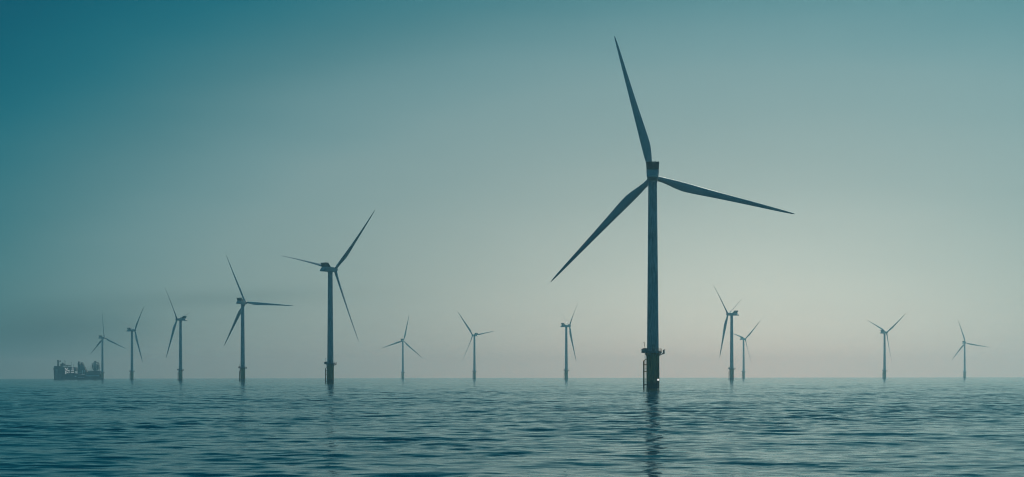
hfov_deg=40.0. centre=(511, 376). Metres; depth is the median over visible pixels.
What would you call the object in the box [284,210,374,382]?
wind turbine
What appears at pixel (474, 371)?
wind turbine
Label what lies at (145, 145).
sky
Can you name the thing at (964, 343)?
wind turbine
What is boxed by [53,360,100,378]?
work ship
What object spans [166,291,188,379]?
wind turbine
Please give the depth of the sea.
120.84 m
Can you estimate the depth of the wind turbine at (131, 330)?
2278.16 m
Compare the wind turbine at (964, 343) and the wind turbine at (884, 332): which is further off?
the wind turbine at (964, 343)
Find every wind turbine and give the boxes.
[91,316,125,378]
[126,310,142,379]
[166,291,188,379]
[224,255,291,380]
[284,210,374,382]
[383,317,420,378]
[459,314,492,378]
[551,36,793,387]
[560,304,577,378]
[716,290,739,379]
[727,321,759,377]
[869,314,904,378]
[953,323,985,377]
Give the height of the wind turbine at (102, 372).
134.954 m
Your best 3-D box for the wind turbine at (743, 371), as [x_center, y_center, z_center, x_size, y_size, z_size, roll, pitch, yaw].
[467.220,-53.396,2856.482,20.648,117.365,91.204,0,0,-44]
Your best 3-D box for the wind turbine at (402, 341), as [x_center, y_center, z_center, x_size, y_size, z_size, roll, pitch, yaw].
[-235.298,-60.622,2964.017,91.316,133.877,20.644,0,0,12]
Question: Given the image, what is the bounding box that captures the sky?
[0,0,1023,378]
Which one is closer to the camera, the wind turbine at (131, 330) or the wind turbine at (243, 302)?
the wind turbine at (243, 302)
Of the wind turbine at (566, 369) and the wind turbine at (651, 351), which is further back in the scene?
the wind turbine at (566, 369)
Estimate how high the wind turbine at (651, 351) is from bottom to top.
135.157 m
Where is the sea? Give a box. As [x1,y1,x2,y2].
[0,377,1023,476]
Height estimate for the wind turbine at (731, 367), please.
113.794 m

